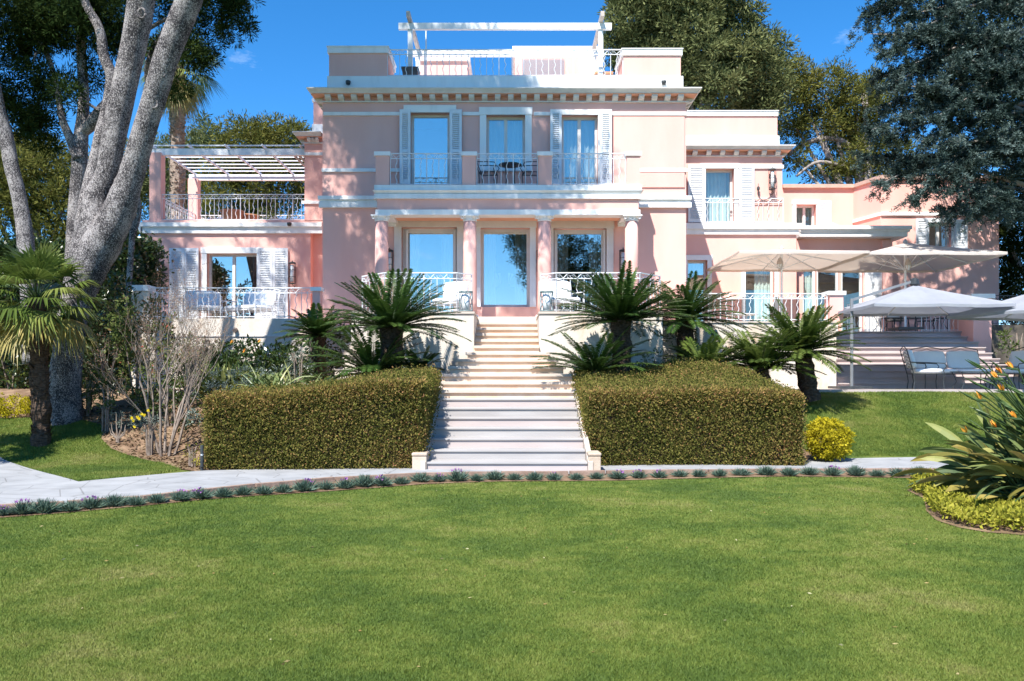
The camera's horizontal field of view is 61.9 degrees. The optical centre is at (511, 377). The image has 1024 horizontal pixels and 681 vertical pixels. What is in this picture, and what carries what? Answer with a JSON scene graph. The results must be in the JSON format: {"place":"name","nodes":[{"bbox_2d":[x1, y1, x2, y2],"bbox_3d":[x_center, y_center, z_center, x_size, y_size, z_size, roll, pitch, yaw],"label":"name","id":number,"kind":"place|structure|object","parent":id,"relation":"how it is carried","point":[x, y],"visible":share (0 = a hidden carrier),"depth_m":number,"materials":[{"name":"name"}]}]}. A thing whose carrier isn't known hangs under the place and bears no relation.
{"place":"outdoors","nodes":[
{"label":"outdoors","id":0,"kind":"place"},
{"bbox_2d":[0,417,180,480],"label":"lawn grass","id":1,"kind":"structure","parent":0,"point":[86,468],"depth_m":15.81,"materials":[{"name":"green plant"}]},
{"bbox_2d":[0,457,947,503],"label":"path","id":2,"kind":"structure","parent":0,"point":[18,482],"depth_m":12.72,"materials":[{"name":"white concrete"}]},
{"bbox_2d":[412,317,600,470],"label":"garden staircase","id":3,"kind":"structure","parent":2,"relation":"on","point":[504,405],"depth_m":15.85,"materials":[{"name":"white stone"}]},
{"bbox_2d":[0,392,1023,680],"bbox_3d":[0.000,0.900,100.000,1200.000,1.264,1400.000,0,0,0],"label":"ground","id":4,"kind":"structure","parent":0,"point":[400,492],"depth_m":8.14,"materials":[{"name":"green plant"}]},
{"bbox_2d":[0,0,37,364],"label":"pine tree","id":5,"kind":"object","parent":4,"relation":"on","point":[23,226],"visible":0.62,"depth_m":18.47,"materials":[{"name":"grey plant"}]},
{"bbox_2d":[0,121,91,242],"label":"pine tree","id":6,"kind":"object","parent":4,"relation":"on","point":[46,198],"visible":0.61,"depth_m":33.24,"materials":[{"name":"plant"}]},
{"bbox_2d":[0,238,116,446],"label":"fan palm","id":7,"kind":"object","parent":4,"relation":"on","point":[34,328],"visible":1,"depth_m":16.34,"materials":[{"name":"green plant"}]},
{"bbox_2d":[0,229,175,388],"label":"laurel hedge","id":8,"kind":"object","parent":4,"relation":"on","point":[149,252],"visible":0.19,"depth_m":23.55,"materials":[{"name":"green plant"}]},
{"bbox_2d":[0,388,226,470],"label":"flower bed","id":9,"kind":"object","parent":4,"relation":"on","point":[25,392],"visible":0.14,"depth_m":17.45,"materials":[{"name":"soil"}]},
{"bbox_2d":[0,392,30,418],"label":"golden shrub","id":10,"kind":"object","parent":9,"relation":"on","point":[24,405],"visible":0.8,"depth_m":18.24,"materials":[{"name":"yellow plant"}]},
{"bbox_2d":[0,281,62,388],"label":"garden shrub","id":11,"kind":"object","parent":9,"relation":"on","point":[7,364],"visible":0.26,"depth_m":21.00,"materials":[{"name":"green plant"}]},
{"bbox_2d":[0,0,126,260],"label":"pine tree","id":12,"kind":"object","parent":9,"relation":"on","point":[44,28],"visible":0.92,"depth_m":19.36,"materials":[{"name":"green plant"}]},
{"bbox_2d":[80,365,116,415],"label":"garden shrub","id":13,"kind":"object","parent":9,"relation":"on","point":[89,398],"visible":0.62,"depth_m":18.25,"materials":[{"name":"green plant"}]},
{"bbox_2d":[94,374,127,420],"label":"garden shrub","id":14,"kind":"object","parent":9,"relation":"on","point":[107,384],"visible":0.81,"depth_m":17.94,"materials":[{"name":"green plant"}]},
{"bbox_2d":[82,237,144,388],"bbox_3d":[-9.981,-1.654,21.294,1.801,4.288,2.680,0,0,-35],"label":"garden shrub","id":15,"kind":"object","parent":9,"relation":"on","point":[110,294],"visible":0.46,"depth_m":20.91,"materials":[{"name":"green plant"}]},
{"bbox_2d":[95,384,144,431],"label":"garden shrub","id":16,"kind":"object","parent":9,"relation":"on","point":[105,425],"visible":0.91,"depth_m":17.25,"materials":[{"name":"green plant"}]},
{"bbox_2d":[48,0,202,425],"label":"pine tree","id":17,"kind":"object","parent":9,"relation":"on","point":[109,196],"visible":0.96,"depth_m":17.64,"materials":[{"name":"grey plant"}]},
{"bbox_2d":[130,409,168,455],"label":"grey shrub","id":18,"kind":"object","parent":9,"relation":"on","point":[149,436],"visible":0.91,"depth_m":15.86,"materials":[{"name":"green plant"}]},
{"bbox_2d":[100,292,209,405],"bbox_3d":[-7.914,-0.608,18.988,3.374,2.664,1.585,0,0,29],"label":"photinia shrub","id":19,"kind":"object","parent":9,"relation":"on","point":[117,335],"visible":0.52,"depth_m":19.11,"materials":[{"name":"green plant"}]},
{"bbox_2d":[74,250,254,456],"bbox_3d":[-6.344,-0.459,16.188,2.775,3.954,2.368,0,0,0],"label":"bare shrub","id":20,"kind":"object","parent":9,"relation":"on","point":[188,391],"visible":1,"depth_m":15.98,"materials":[{"name":"grey plant"}]},
{"bbox_2d":[127,369,206,432],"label":"garden shrub","id":21,"kind":"object","parent":9,"relation":"on","point":[178,398],"visible":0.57,"depth_m":17.49,"materials":[{"name":"green plant"}]},
{"bbox_2d":[178,339,262,412],"bbox_3d":[-6.009,-0.031,17.975,2.154,1.600,1.926,0,0,0],"label":"bird of paradise plant","id":22,"kind":"object","parent":9,"relation":"on","point":[221,375],"visible":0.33,"depth_m":17.59,"materials":[{"name":"green plant"}]},
{"bbox_2d":[184,365,272,426],"bbox_3d":[-5.675,0.301,16.548,1.052,1.175,2.188,0,0,24],"label":"ground shrub","id":23,"kind":"object","parent":9,"relation":"on","point":[209,386],"visible":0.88,"depth_m":16.74,"materials":[{"name":"green plant"}]},
{"bbox_2d":[170,350,316,392],"bbox_3d":[-5.795,0.030,18.876,3.266,1.381,1.156,0,0,0],"label":"garden shrub","id":24,"kind":"object","parent":9,"relation":"on","point":[268,360],"visible":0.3,"depth_m":18.69,"materials":[{"name":"green plant"}]},
{"bbox_2d":[224,361,284,386],"bbox_3d":[-5.532,0.166,18.232,1.622,1.144,1.672,0,0,0],"label":"bird of paradise plant","id":25,"kind":"object","parent":9,"relation":"on","point":[267,376],"visible":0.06,"depth_m":18.06,"materials":[{"name":"green plant"}]},
{"bbox_2d":[163,319,349,382],"bbox_3d":[-5.539,-0.505,19.616,4.439,2.103,2.768,0,0,-27],"label":"garden shrub","id":26,"kind":"object","parent":9,"relation":"on","point":[287,349],"visible":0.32,"depth_m":19.27,"materials":[{"name":"green plant"}]},
{"bbox_2d":[225,359,319,388],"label":"striped blade plant","id":27,"kind":"object","parent":9,"relation":"on","point":[257,380],"visible":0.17,"depth_m":17.20,"materials":[{"name":"green plant"}]},
{"bbox_2d":[272,346,313,381],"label":"garden shrub","id":28,"kind":"object","parent":9,"relation":"on","point":[299,365],"visible":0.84,"depth_m":18.17,"materials":[{"name":"grey plant"}]},
{"bbox_2d":[272,302,349,380],"bbox_3d":[-4.656,-0.734,20.573,2.117,2.087,2.233,0,0,0],"label":"cycad","id":29,"kind":"object","parent":9,"relation":"on","point":[311,326],"visible":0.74,"depth_m":20.30,"materials":[{"name":"green plant"}]},
{"bbox_2d":[197,363,446,469],"bbox_3d":[-3.205,0.643,15.190,3.911,1.935,3.135,0,0,0],"label":"clipped hedge","id":30,"kind":"object","parent":9,"relation":"on","point":[384,418],"visible":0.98,"depth_m":13.86,"materials":[{"name":"green plant"}]},
{"bbox_2d":[303,323,440,381],"bbox_3d":[-2.806,-0.323,17.194,2.888,1.666,2.840,0,0,0],"label":"cycad","id":31,"kind":"object","parent":9,"relation":"on","point":[366,357],"visible":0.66,"depth_m":16.96,"materials":[{"name":"green plant"}]},
{"bbox_2d":[314,268,471,369],"bbox_3d":[-2.453,-0.848,17.624,3.270,2.916,3.202,0,0,0],"label":"cycad","id":32,"kind":"object","parent":9,"relation":"on","point":[390,321],"visible":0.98,"depth_m":17.24,"materials":[{"name":"green plant"}]},
{"bbox_2d":[399,345,445,371],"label":"cycad","id":33,"kind":"object","parent":9,"relation":"on","point":[431,357],"visible":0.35,"depth_m":17.68,"materials":[{"name":"green plant"}]},
{"bbox_2d":[123,109,227,221],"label":"pine tree","id":34,"kind":"object","parent":4,"relation":"on","point":[200,136],"visible":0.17,"depth_m":45.43,"materials":[{"name":"green plant"}]},
{"bbox_2d":[138,24,227,218],"bbox_3d":[-12.888,-6.779,32.969,3.674,14.178,3.793,0,0,35],"label":"washingtonia palm","id":35,"kind":"object","parent":4,"relation":"on","point":[177,133],"visible":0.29,"depth_m":32.78,"materials":[{"name":"green plant"}]},
{"bbox_2d":[124,0,265,317],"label":"pine tree","id":36,"kind":"object","parent":4,"relation":"on","point":[232,12],"visible":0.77,"depth_m":20.55,"materials":[{"name":"green plant"}]},
{"bbox_2d":[128,285,350,388],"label":"terrace","id":37,"kind":"structure","parent":4,"relation":"on","point":[262,329],"depth_m":21.90,"materials":[{"name":"stone"}]},
{"bbox_2d":[183,291,226,317],"bbox_3d":[-8.267,-1.964,22.949,1.026,0.856,1.133,0,0,-25],"label":"armchair","id":38,"kind":"object","parent":37,"relation":"on","point":[211,296],"visible":0.59,"depth_m":23.21,"materials":[{"name":"white fabric"}]},
{"bbox_2d":[221,288,279,317],"bbox_3d":[-7.035,-2.016,22.951,1.126,0.960,1.133,0,0,20],"label":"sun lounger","id":39,"kind":"object","parent":37,"relation":"on","point":[270,300],"visible":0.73,"depth_m":23.16,"materials":[{"name":"white fabric"}]},
{"bbox_2d":[184,109,311,218],"bbox_3d":[-11.820,-6.068,39.952,7.566,13.177,5.221,0,0,0],"label":"stone pine","id":40,"kind":"object","parent":4,"relation":"on","point":[254,131],"visible":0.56,"depth_m":39.15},
{"bbox_2d":[0,471,912,517],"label":"flower strip","id":41,"kind":"object","parent":4,"relation":"on","point":[648,477],"visible":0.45,"depth_m":12.48,"materials":[{"name":"plant"}]},
{"bbox_2d":[1,498,40,514],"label":"lavender tuft","id":42,"kind":"object","parent":41,"relation":"on","point":[22,506],"visible":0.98,"depth_m":9.44,"materials":[{"name":"green plant"}]},
{"bbox_2d":[27,496,67,512],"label":"lavender tuft","id":43,"kind":"object","parent":41,"relation":"on","point":[47,506],"visible":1,"depth_m":9.51,"materials":[{"name":"green plant"}]},
{"bbox_2d":[55,499,85,510],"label":"lavender tuft","id":44,"kind":"object","parent":41,"relation":"on","point":[71,506],"visible":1,"depth_m":9.61,"materials":[{"name":"green plant"}]},
{"bbox_2d":[76,495,108,508],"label":"lavender tuft","id":45,"kind":"object","parent":41,"relation":"on","point":[92,503],"visible":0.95,"depth_m":9.80,"materials":[{"name":"green plant"}]},
{"bbox_2d":[99,493,132,506],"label":"lavender tuft","id":46,"kind":"object","parent":41,"relation":"on","point":[116,500],"visible":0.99,"depth_m":9.93,"materials":[{"name":"green plant"}]},
{"bbox_2d":[168,489,194,500],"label":"lavender tuft","id":47,"kind":"object","parent":41,"relation":"on","point":[180,495],"visible":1,"depth_m":10.39,"materials":[{"name":"green plant"}]},
{"bbox_2d":[189,487,217,498],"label":"lavender tuft","id":48,"kind":"object","parent":41,"relation":"on","point":[200,493],"visible":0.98,"depth_m":10.59,"materials":[{"name":"green plant"}]},
{"bbox_2d":[290,478,322,490],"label":"lavender tuft","id":49,"kind":"object","parent":41,"relation":"on","point":[305,486],"visible":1,"depth_m":11.42,"materials":[{"name":"green plant"}]},
{"bbox_2d":[351,474,375,486],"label":"lavender tuft","id":50,"kind":"object","parent":41,"relation":"on","point":[363,481],"visible":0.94,"depth_m":11.87,"materials":[{"name":"green plant"}]},
{"bbox_2d":[370,474,395,485],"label":"lavender tuft","id":51,"kind":"object","parent":41,"relation":"on","point":[382,481],"visible":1,"depth_m":11.91,"materials":[{"name":"green plant"}]},
{"bbox_2d":[444,468,472,480],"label":"lavender tuft","id":52,"kind":"object","parent":41,"relation":"on","point":[457,476],"visible":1,"depth_m":12.33,"materials":[{"name":"green plant"}]},
{"bbox_2d":[0,468,935,507],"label":"kerb","id":53,"kind":"structure","parent":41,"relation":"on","point":[334,479],"depth_m":13.10,"materials":[{"name":"stone"}]},
{"bbox_2d":[818,465,845,475],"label":"lavender tuft","id":54,"kind":"object","parent":41,"relation":"on","point":[833,471],"visible":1,"depth_m":12.96,"materials":[{"name":"green plant"}]},
{"bbox_2d":[843,464,869,475],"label":"lavender tuft","id":55,"kind":"object","parent":41,"relation":"on","point":[854,471],"visible":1,"depth_m":12.96,"materials":[{"name":"green plant"}]},
{"bbox_2d":[351,272,663,378],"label":"terrace","id":56,"kind":"structure","parent":4,"relation":"on","point":[547,324],"depth_m":19.25,"materials":[{"name":"stone"}]},
{"bbox_2d":[429,281,470,307],"bbox_3d":[-1.492,-1.947,20.651,0.726,0.899,0.933,0,0,20],"label":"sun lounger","id":57,"kind":"object","parent":56,"relation":"on","point":[453,292],"visible":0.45,"depth_m":20.87,"materials":[{"name":"white fabric"}]},
{"bbox_2d":[459,290,472,310],"bbox_3d":[-1.049,-1.741,19.420,0.326,0.488,0.327,0,0,0],"label":"cage lantern","id":58,"kind":"object","parent":56,"relation":"on","point":[466,304],"visible":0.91,"depth_m":19.35,"materials":[{"name":"metal"}]},
{"bbox_2d":[540,290,553,310],"bbox_3d":[0.790,-1.741,19.420,0.326,0.488,0.327,0,0,0],"label":"cage lantern","id":59,"kind":"object","parent":56,"relation":"on","point":[545,302],"visible":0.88,"depth_m":19.34,"materials":[{"name":"metal"}]},
{"bbox_2d":[539,279,583,310],"bbox_3d":[1.183,-1.971,20.453,0.826,0.949,1.033,0,0,-15],"label":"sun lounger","id":60,"kind":"object","parent":56,"relation":"on","point":[560,293],"visible":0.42,"depth_m":20.74,"materials":[{"name":"white fabric"}]},
{"bbox_2d":[31,476,983,674],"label":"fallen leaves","id":61,"kind":"object","parent":4,"relation":"on","point":[957,673],"visible":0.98,"depth_m":6.51,"materials":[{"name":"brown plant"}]},
{"bbox_2d":[138,46,998,330],"bbox_3d":[2.189,-4.972,29.080,29.506,11.164,13.840,0,0,0],"label":"villa","id":62,"kind":"object","parent":4,"relation":"on","point":[641,166],"visible":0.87,"depth_m":23.68,"materials":[{"name":"paint"}]},
{"bbox_2d":[152,144,304,180],"bbox_3d":[-9.048,-7.235,28.850,5.028,0.310,4.100,0,0,0],"label":"pergola","id":63,"kind":"object","parent":62,"relation":"on","point":[237,152],"visible":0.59,"depth_m":28.87,"materials":[{"name":"white metal"}]},
{"bbox_2d":[220,208,243,218],"bbox_3d":[-9.381,-5.296,28.600,0.792,0.620,0.792,0,0,0],"label":"plant pot","id":64,"kind":"object","parent":62,"relation":"on","point":[224,213],"visible":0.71,"depth_m":28.30,"materials":[{"name":"ceramic"}]},
{"bbox_2d":[201,247,262,317],"bbox_3d":[-8.856,-2.738,27.097,1.944,2.776,0.325,0,0,0],"label":"window","id":65,"kind":"structure","parent":62,"relation":"in","point":[219,251],"depth_m":26.95,"materials":[{"name":"paint"}]},
{"bbox_2d":[393,221,463,310],"bbox_3d":[-2.280,-2.910,23.737,1.960,2.943,0.605,0,0,0],"label":"glass door","id":66,"kind":"structure","parent":62,"relation":"in","point":[414,234],"depth_m":23.72,"materials":[{"name":"paint"}]},
{"bbox_2d":[404,105,455,183],"bbox_3d":[-2.256,-6.411,23.597,1.445,2.169,0.325,0,0,0],"label":"window","id":67,"kind":"structure","parent":62,"relation":"in","point":[414,108],"depth_m":23.46,"materials":[{"name":"paint"}]},
{"bbox_2d":[398,11,611,74],"bbox_3d":[-0.193,-9.193,24.800,5.958,1.748,2.800,0,0,0],"label":"pergola","id":68,"kind":"object","parent":62,"relation":"on","point":[412,28],"visible":0.67,"depth_m":23.88,"materials":[{"name":"white metal"}]},
{"bbox_2d":[479,107,531,171],"bbox_3d":[-0.172,-6.564,23.690,1.465,1.761,0.620,0,0,0],"label":"window","id":69,"kind":"structure","parent":62,"relation":"in","point":[504,134],"depth_m":23.68,"materials":[{"name":"glass"}]},
{"bbox_2d":[476,221,536,306],"bbox_3d":[-0.188,-3.120,23.777,1.727,2.423,0.685,0,0,0],"label":"glass door","id":70,"kind":"structure","parent":62,"relation":"in","point":[487,275],"depth_m":23.78,"materials":[{"name":"paint"}]},
{"bbox_2d":[562,109,599,183],"bbox_3d":[1.864,-6.326,23.716,1.283,2.099,0.561,0,0,0],"label":"window","id":71,"kind":"structure","parent":62,"relation":"in","point":[579,134],"depth_m":23.93,"materials":[{"name":"glass"}]},
{"bbox_2d":[551,221,613,310],"bbox_3d":[1.872,-2.889,23.737,1.877,2.901,0.605,0,0,0],"label":"glass door","id":72,"kind":"structure","parent":62,"relation":"in","point":[595,236],"depth_m":23.72,"materials":[{"name":"paint"}]},
{"bbox_2d":[686,255,712,320],"bbox_3d":[5.946,-2.631,27.617,0.959,2.622,0.565,0,0,0],"label":"window","id":73,"kind":"structure","parent":62,"relation":"in","point":[700,266],"depth_m":27.35,"materials":[{"name":"paint"}]},
{"bbox_2d":[701,163,738,222],"bbox_3d":[6.667,-5.901,27.626,1.233,1.965,0.582,0,0,0],"label":"window","id":74,"kind":"structure","parent":62,"relation":"in","point":[718,183],"depth_m":27.85,"materials":[{"name":"glass"}]},
{"bbox_2d":[742,271,777,320],"bbox_3d":[7.955,-2.583,27.616,1.212,2.782,0.562,0,0,0],"label":"glass door","id":75,"kind":"structure","parent":62,"relation":"in","point":[763,280],"depth_m":27.84,"materials":[{"name":"paint"}]},
{"bbox_2d":[792,200,820,224],"bbox_3d":[10.674,-5.950,31.227,1.023,1.006,0.584,0,0,0],"label":"window","id":76,"kind":"structure","parent":62,"relation":"in","point":[804,215],"depth_m":31.20,"materials":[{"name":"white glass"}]},
{"bbox_2d":[803,271,814,312],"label":"window","id":77,"kind":"structure","parent":62,"relation":"in","point":[808,277],"depth_m":28.67,"materials":[{"name":"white glass"}]},
{"bbox_2d":[925,218,955,246],"bbox_3d":[14.839,-4.988,29.682,1.089,1.097,0.295,0,0,0],"label":"window","id":78,"kind":"structure","parent":62,"relation":"in","point":[929,219],"depth_m":29.66,"materials":[{"name":"paint"}]},
{"bbox_2d":[597,0,800,135],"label":"aleppo pine","id":79,"kind":"object","parent":4,"relation":"on","point":[735,68],"visible":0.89,"depth_m":37.02,"materials":[{"name":"green plant"}]},
{"bbox_2d":[799,390,819,458],"bbox_3d":[4.300,0.889,18.225,6.000,1.251,7.550,0,0,0],"label":"flower bed","id":80,"kind":"object","parent":4,"relation":"on","point":[809,455],"visible":0.05,"depth_m":15.93,"materials":[{"name":"soil"}]},
{"bbox_2d":[530,327,662,372],"bbox_3d":[1.690,-0.384,17.488,2.692,1.388,2.795,0,0,0],"label":"cycad","id":81,"kind":"object","parent":80,"relation":"on","point":[594,361],"visible":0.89,"depth_m":17.08,"materials":[{"name":"green plant"}]},
{"bbox_2d":[548,260,696,373],"bbox_3d":[2.311,-0.979,17.785,3.028,2.777,2.828,0,0,-27],"label":"cycad","id":82,"kind":"object","parent":80,"relation":"on","point":[620,306],"visible":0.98,"depth_m":17.45,"materials":[{"name":"green plant"}]},
{"bbox_2d":[569,355,810,465],"bbox_3d":[3.158,0.560,16.294,4.098,2.100,3.924,0,0,0],"label":"clipped hedge","id":83,"kind":"object","parent":80,"relation":"on","point":[690,412],"visible":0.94,"depth_m":14.57,"materials":[{"name":"green plant"}]},
{"bbox_2d":[631,325,748,366],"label":"garden shrub","id":84,"kind":"object","parent":80,"relation":"on","point":[673,336],"visible":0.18,"depth_m":20.27,"materials":[{"name":"green plant"}]},
{"bbox_2d":[647,270,751,359],"bbox_3d":[4.166,-1.180,20.327,3.038,2.780,3.062,0,0,0],"label":"cycad","id":85,"kind":"object","parent":80,"relation":"on","point":[684,332],"visible":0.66,"depth_m":19.88,"materials":[{"name":"green plant"}]},
{"bbox_2d":[657,332,754,365],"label":"cycad","id":86,"kind":"object","parent":80,"relation":"on","point":[704,351],"visible":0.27,"depth_m":18.62,"materials":[{"name":"green plant"}]},
{"bbox_2d":[712,326,826,380],"bbox_3d":[5.437,-0.263,18.667,2.681,1.821,2.635,0,0,0],"label":"cycad","id":87,"kind":"object","parent":80,"relation":"on","point":[762,354],"visible":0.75,"depth_m":18.33,"materials":[{"name":"green plant"}]},
{"bbox_2d":[737,298,872,402],"bbox_3d":[6.463,-0.638,19.028,2.886,2.373,2.999,0,0,0],"label":"cycad","id":88,"kind":"object","parent":80,"relation":"on","point":[810,327],"visible":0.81,"depth_m":18.59,"materials":[{"name":"green plant"}]},
{"bbox_2d":[803,415,856,461],"bbox_3d":[5.690,1.112,15.338,0.949,0.869,0.900,0,0,0],"label":"topiary ball","id":89,"kind":"object","parent":80,"relation":"on","point":[828,439],"visible":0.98,"depth_m":15.14,"materials":[{"name":"yellow plant"}]},
{"bbox_2d":[663,291,1023,388],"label":"terrace","id":90,"kind":"structure","parent":4,"relation":"on","point":[880,350],"depth_m":23.46,"materials":[{"name":"stone"}]},
{"bbox_2d":[706,246,869,314],"bbox_3d":[7.850,-2.625,24.850,3.500,2.450,3.900,0,0,0],"label":"parasol","id":91,"kind":"object","parent":90,"relation":"on","point":[792,260],"visible":0.99,"depth_m":25.30,"materials":[{"name":"beige fabric"}]},
{"bbox_2d":[818,239,1007,330],"bbox_3d":[11.450,-2.725,24.850,3.700,2.650,3.900,0,0,0],"label":"parasol","id":92,"kind":"object","parent":90,"relation":"on","point":[924,258],"visible":0.97,"depth_m":25.13,"materials":[{"name":"beige fabric"}]},
{"bbox_2d":[777,48,922,183],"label":"pine tree","id":93,"kind":"object","parent":4,"relation":"on","point":[844,136],"visible":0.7,"depth_m":40.62,"materials":[{"name":"plant"}]},
{"bbox_2d":[836,0,1023,235],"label":"cedar tree","id":94,"kind":"object","parent":4,"relation":"on","point":[987,55],"visible":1,"depth_m":23.12,"materials":[{"name":"green plant"}]},
{"bbox_2d":[908,488,1023,534],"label":"soil edge","id":95,"kind":"object","parent":4,"relation":"on","point":[950,521],"visible":0.25,"depth_m":8.78,"materials":[{"name":"brown soil"}]},
{"bbox_2d":[888,356,1023,502],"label":"bird of paradise plant","id":96,"kind":"object","parent":95,"relation":"on","point":[994,462],"visible":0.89,"depth_m":10.02,"materials":[{"name":"green plant"}]},
{"bbox_2d":[906,468,1023,530],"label":"ground cover","id":97,"kind":"object","parent":95,"relation":"on","point":[962,506],"visible":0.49,"depth_m":9.18,"materials":[{"name":"yellow plant"}]},
{"bbox_2d":[993,328,1023,362],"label":"garden shrub","id":98,"kind":"object","parent":4,"relation":"on","point":[1016,345],"visible":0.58,"depth_m":23.94,"materials":[{"name":"green plant"}]},
{"bbox_2d":[996,173,1023,324],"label":"evergreen tree","id":99,"kind":"object","parent":4,"relation":"on","point":[1011,272],"visible":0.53,"depth_m":29.73,"materials":[{"name":"green plant"}]},
{"bbox_2d":[0,0,1023,324],"label":"sky","id":100,"kind":"structure","parent":0,"point":[272,73],"materials":[{"name":"blue"}]},
{"bbox_2d":[796,388,1023,392],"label":"patio","id":101,"kind":"structure","parent":0,"point":[983,390],"depth_m":20.27,"materials":[{"name":"beige stone"}]},
{"bbox_2d":[828,278,1015,388],"bbox_3d":[9.720,-1.105,21.000,3.600,2.730,3.000,0,0,0],"label":"parasol","id":102,"kind":"object","parent":101,"relation":"on","point":[913,300],"visible":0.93,"depth_m":20.60,"materials":[{"name":"grey fabric"}]},
{"bbox_2d":[900,346,946,388],"bbox_3d":[9.999,-0.262,20.761,0.913,1.048,0.686,0,0,12],"label":"garden armchair","id":103,"kind":"object","parent":101,"relation":"on","point":[909,359],"visible":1,"depth_m":20.53,"materials":[{"name":"fabric"}]},
{"bbox_2d":[910,346,996,388],"bbox_3d":[11.071,-0.277,21.454,1.776,1.078,0.913,0,0,0],"label":"garden sofa","id":104,"kind":"object","parent":101,"relation":"on","point":[956,360],"visible":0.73,"depth_m":21.71,"materials":[{"name":"fabric"}]},
{"bbox_2d":[947,295,1023,321],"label":"parasol","id":105,"kind":"object","parent":101,"relation":"on","point":[1016,313],"visible":0.91,"depth_m":20.62,"materials":[{"name":"grey fabric"}]},
{"bbox_2d":[991,347,1023,388],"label":"garden armchair","id":106,"kind":"object","parent":101,"relation":"on","point":[1014,360],"visible":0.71,"depth_m":21.36,"materials":[{"name":"fabric"}]},
{"bbox_2d":[803,390,1023,456],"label":"lawn grass","id":107,"kind":"structure","parent":0,"point":[884,427],"depth_m":18.29,"materials":[{"name":"green plant"}]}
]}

